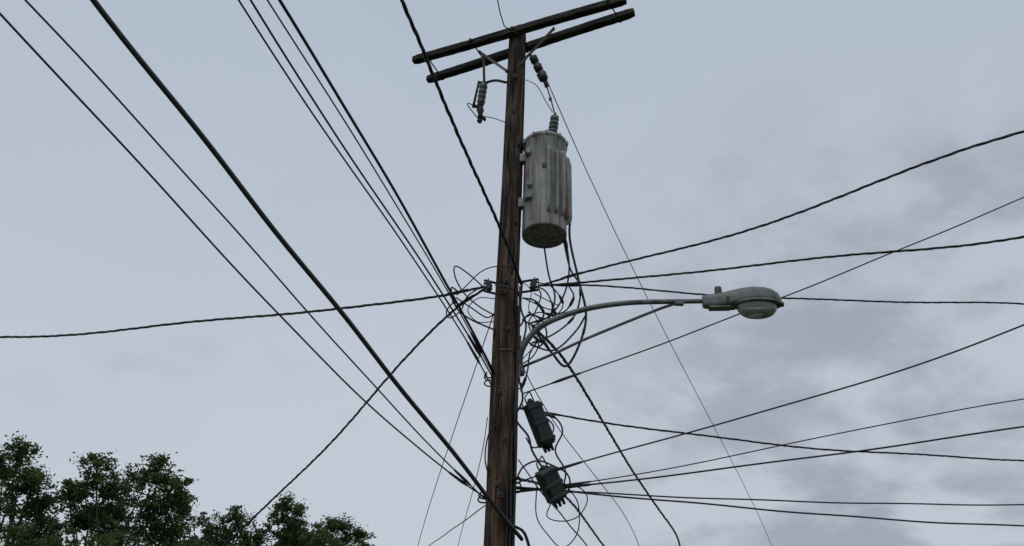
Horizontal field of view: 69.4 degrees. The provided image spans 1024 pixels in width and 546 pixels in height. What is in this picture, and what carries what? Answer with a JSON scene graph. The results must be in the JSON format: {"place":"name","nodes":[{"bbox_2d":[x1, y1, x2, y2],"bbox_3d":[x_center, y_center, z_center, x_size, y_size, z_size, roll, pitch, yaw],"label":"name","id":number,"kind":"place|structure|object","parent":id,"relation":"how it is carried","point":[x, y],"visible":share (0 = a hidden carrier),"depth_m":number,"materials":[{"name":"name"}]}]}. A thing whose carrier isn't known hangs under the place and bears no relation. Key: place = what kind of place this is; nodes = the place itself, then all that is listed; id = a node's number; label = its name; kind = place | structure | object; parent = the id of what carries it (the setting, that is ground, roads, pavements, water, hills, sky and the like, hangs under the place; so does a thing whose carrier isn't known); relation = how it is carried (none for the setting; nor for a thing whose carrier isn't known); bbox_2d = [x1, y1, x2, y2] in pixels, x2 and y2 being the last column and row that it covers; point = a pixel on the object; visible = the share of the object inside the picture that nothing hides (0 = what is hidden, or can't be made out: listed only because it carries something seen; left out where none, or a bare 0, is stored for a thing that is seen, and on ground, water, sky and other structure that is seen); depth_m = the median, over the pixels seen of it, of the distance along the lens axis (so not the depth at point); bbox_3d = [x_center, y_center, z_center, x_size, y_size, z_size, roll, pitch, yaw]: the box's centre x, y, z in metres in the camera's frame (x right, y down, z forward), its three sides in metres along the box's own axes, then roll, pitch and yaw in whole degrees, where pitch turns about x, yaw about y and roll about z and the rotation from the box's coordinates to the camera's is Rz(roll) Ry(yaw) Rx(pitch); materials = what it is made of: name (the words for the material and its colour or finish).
{"place":"outdoors","nodes":[
{"label":"outdoors","id":0,"kind":"place"},
{"bbox_2d":[0,0,1023,545],"label":"sky","id":1,"kind":"structure","parent":0,"point":[690,122],"materials":[{"name":"grey"}]},
{"label":"ground","id":2,"kind":"structure","parent":0,"visible":0},
{"bbox_2d":[0,431,70,545],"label":"oak tree","id":3,"kind":"object","parent":2,"relation":"on","point":[33,508],"visible":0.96,"depth_m":26.87,"materials":[{"name":"green plant"}]},
{"bbox_2d":[35,449,201,545],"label":"oak tree","id":4,"kind":"object","parent":2,"relation":"on","point":[90,517],"visible":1,"depth_m":25.80,"materials":[{"name":"green plant"}]},
{"bbox_2d":[160,504,291,545],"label":"oak tree","id":5,"kind":"object","parent":2,"relation":"on","point":[210,537],"visible":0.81,"depth_m":30.83,"materials":[{"name":"green plant"}]},
{"bbox_2d":[213,487,342,545],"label":"oak tree","id":6,"kind":"object","parent":2,"relation":"on","point":[293,524],"visible":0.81,"depth_m":31.77,"materials":[{"name":"green plant"}]},
{"bbox_2d":[278,513,375,545],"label":"oak tree","id":7,"kind":"object","parent":2,"relation":"on","point":[359,535],"visible":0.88,"depth_m":32.80,"materials":[{"name":"green plant"}]},
{"bbox_2d":[412,0,634,545],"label":"utility pole","id":8,"kind":"object","parent":2,"relation":"on","point":[503,363],"visible":0.94,"depth_m":9.73,"materials":[{"name":"brown wood"}]},
{"bbox_2d":[0,12,484,497],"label":"telephone wire","id":9,"kind":"object","parent":8,"relation":"attached to","point":[179,207],"visible":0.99,"depth_m":5.65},
{"bbox_2d":[24,0,485,500],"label":"telephone wire","id":10,"kind":"object","parent":8,"relation":"attached to","point":[464,479],"visible":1,"depth_m":5.83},
{"bbox_2d":[90,0,523,540],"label":"overhead cable","id":11,"kind":"object","parent":8,"relation":"attached to","point":[198,131],"visible":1,"depth_m":5.90,"materials":[{"name":"black rubber"}]},
{"bbox_2d":[238,0,490,384],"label":"telephone wire","id":12,"kind":"object","parent":8,"relation":"attached to","point":[334,145],"visible":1,"depth_m":6.66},
{"bbox_2d":[250,0,492,377],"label":"telephone wire","id":13,"kind":"object","parent":8,"relation":"attached to","point":[348,154],"visible":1,"depth_m":6.66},
{"bbox_2d":[267,0,492,373],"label":"telephone wire","id":14,"kind":"object","parent":8,"relation":"attached to","point":[285,28],"visible":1,"depth_m":6.66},
{"bbox_2d":[278,0,494,374],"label":"overhead cable","id":15,"kind":"object","parent":8,"relation":"attached to","point":[370,150],"visible":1,"depth_m":6.62,"materials":[{"name":"black rubber"}]},
{"bbox_2d":[418,315,493,544],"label":"guy wire","id":16,"kind":"object","parent":8,"relation":"attached to","point":[456,424],"visible":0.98,"depth_m":10.96,"materials":[{"name":"grey metal"}]},
{"bbox_2d":[428,505,484,545],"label":"telephone wire","id":17,"kind":"object","parent":8,"relation":"attached to","point":[458,524],"visible":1,"depth_m":9.12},
{"bbox_2d":[400,0,521,284],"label":"service drop cable","id":18,"kind":"object","parent":8,"relation":"attached to","point":[421,46],"visible":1,"depth_m":7.46,"materials":[{"name":"black rubber"}]},
{"bbox_2d":[458,417,487,544],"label":"guy wire","id":19,"kind":"object","parent":8,"relation":"attached to","point":[476,477],"visible":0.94,"depth_m":9.82,"materials":[{"name":"grey metal"}]},
{"bbox_2d":[467,55,506,123],"bbox_3d":[-0.350,-2.846,11.229,0.620,1.138,0.284,-23,-39,36],"label":"fuse cutout","id":20,"kind":"object","parent":8,"relation":"attached to","point":[482,88],"visible":1,"depth_m":11.19,"materials":[{"name":"grey ceramic"}]},
{"bbox_2d":[497,0,520,33],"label":"primary wire","id":21,"kind":"object","parent":8,"relation":"attached to","point":[502,19],"visible":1,"depth_m":11.15,"materials":[{"name":"grey metal"}]},
{"bbox_2d":[483,277,538,294],"bbox_3d":[-0.010,0.145,9.124,0.682,0.250,0.251,2,-31,0],"label":"secondary rack","id":22,"kind":"object","parent":8,"relation":"attached to","point":[488,283],"visible":0.98,"depth_m":9.13,"materials":[{"name":"metal"}]},
{"bbox_2d":[0,286,484,337],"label":"service drop cable","id":23,"kind":"object","parent":22,"relation":"attached to","point":[281,314],"visible":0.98,"depth_m":9.55,"materials":[{"name":"black rubber"}]},
{"bbox_2d":[222,288,485,545],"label":"service drop cable","id":24,"kind":"object","parent":22,"relation":"attached to","point":[364,404],"visible":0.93,"depth_m":10.32,"materials":[{"name":"black rubber"}]},
{"bbox_2d":[505,286,520,545],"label":"riser cable","id":25,"kind":"object","parent":8,"relation":"attached to","point":[512,503],"visible":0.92,"depth_m":8.01,"materials":[{"name":"black rubber"}]},
{"bbox_2d":[446,79,587,545],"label":"jumper wire bundle","id":26,"kind":"object","parent":8,"relation":"attached to","point":[539,339],"visible":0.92,"depth_m":8.94,"materials":[{"name":"black rubber"}]},
{"bbox_2d":[523,391,555,452],"bbox_3d":[0.306,1.632,8.130,0.378,0.672,0.192,16,-34,-22],"label":"cable terminal box","id":27,"kind":"object","parent":26,"relation":"attached to","point":[540,426],"visible":1,"depth_m":8.06,"materials":[{"name":"black plastic"}]},
{"bbox_2d":[535,455,568,508],"bbox_3d":[0.422,2.209,7.825,0.385,0.528,0.236,23,-37,-31],"label":"splice closure","id":28,"kind":"object","parent":26,"relation":"attached to","point":[549,479],"visible":0.99,"depth_m":7.75,"materials":[{"name":"black plastic"}]},
{"bbox_2d":[524,54,554,113],"bbox_3d":[0.389,-2.743,10.901,0.498,1.318,0.251,2,-31,0],"label":"surge arrester","id":29,"kind":"object","parent":8,"relation":"attached to","point":[542,76],"visible":0.97,"depth_m":11.05,"materials":[{"name":"ceramic"}]},
{"bbox_2d":[518,112,571,248],"bbox_3d":[0.468,-1.358,10.094,0.677,2.032,0.654,-11,-34,21],"label":"pole transformer","id":30,"kind":"object","parent":8,"relation":"attached to","point":[545,203],"visible":1,"depth_m":9.72,"materials":[{"name":"paint"}]},
{"bbox_2d":[512,477,604,545],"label":"overhead cable","id":31,"kind":"object","parent":8,"relation":"attached to","point":[572,503],"visible":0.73,"depth_m":9.83,"materials":[{"name":"black rubber"}]},
{"bbox_2d":[525,371,638,545],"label":"guy wire","id":32,"kind":"object","parent":8,"relation":"attached to","point":[579,456],"visible":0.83,"depth_m":10.66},
{"bbox_2d":[531,325,680,545],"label":"overhead cable","id":33,"kind":"object","parent":8,"relation":"attached to","point":[591,403],"visible":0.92,"depth_m":11.15,"materials":[{"name":"black rubber"}]},
{"bbox_2d":[516,286,783,376],"bbox_3d":[1.560,0.662,8.538,3.116,1.056,0.365,-3,-31,9],"label":"street lamp","id":34,"kind":"object","parent":8,"relation":"attached to","point":[755,302],"visible":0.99,"depth_m":8.58,"materials":[{"name":"metal"}]},
{"bbox_2d":[547,81,771,545],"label":"primary wire","id":35,"kind":"object","parent":8,"relation":"attached to","point":[639,281],"visible":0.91,"depth_m":14.43,"materials":[{"name":"grey metal"}]},
{"bbox_2d":[516,324,1023,482],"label":"telephone wire","id":36,"kind":"object","parent":8,"relation":"attached to","point":[568,466],"visible":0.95,"depth_m":7.18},
{"bbox_2d":[516,426,1023,492],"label":"telephone wire","id":37,"kind":"object","parent":8,"relation":"attached to","point":[583,485],"visible":0.92,"depth_m":7.68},
{"bbox_2d":[516,486,1023,526],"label":"telephone wire","id":38,"kind":"object","parent":8,"relation":"attached to","point":[783,511],"visible":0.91,"depth_m":8.33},
{"bbox_2d":[516,488,1023,505],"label":"telephone wire","id":39,"kind":"object","parent":8,"relation":"attached to","point":[797,501],"visible":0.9,"depth_m":8.46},
{"bbox_2d":[516,398,1023,491],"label":"telephone wire","id":40,"kind":"object","parent":8,"relation":"attached to","point":[576,483],"visible":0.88,"depth_m":7.68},
{"bbox_2d":[521,407,1023,461],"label":"service drop cable","id":41,"kind":"object","parent":8,"relation":"attached to","point":[556,414],"visible":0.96,"depth_m":8.92,"materials":[{"name":"black rubber"}]},
{"bbox_2d":[523,197,1023,393],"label":"telephone wire","id":42,"kind":"object","parent":8,"relation":"attached to","point":[565,378],"visible":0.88,"depth_m":9.11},
{"bbox_2d":[539,235,1023,286],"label":"service drop cable","id":43,"kind":"object","parent":8,"relation":"attached to","point":[812,258],"visible":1,"depth_m":8.52,"materials":[{"name":"black rubber"}]},
{"bbox_2d":[539,284,1023,304],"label":"service drop cable","id":44,"kind":"object","parent":8,"relation":"attached to","point":[577,285],"visible":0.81,"depth_m":9.53,"materials":[{"name":"black rubber"}]},
{"bbox_2d":[545,130,1023,283],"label":"service drop cable","id":45,"kind":"object","parent":8,"relation":"attached to","point":[830,200],"visible":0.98,"depth_m":7.74,"materials":[{"name":"black rubber"}]}
]}

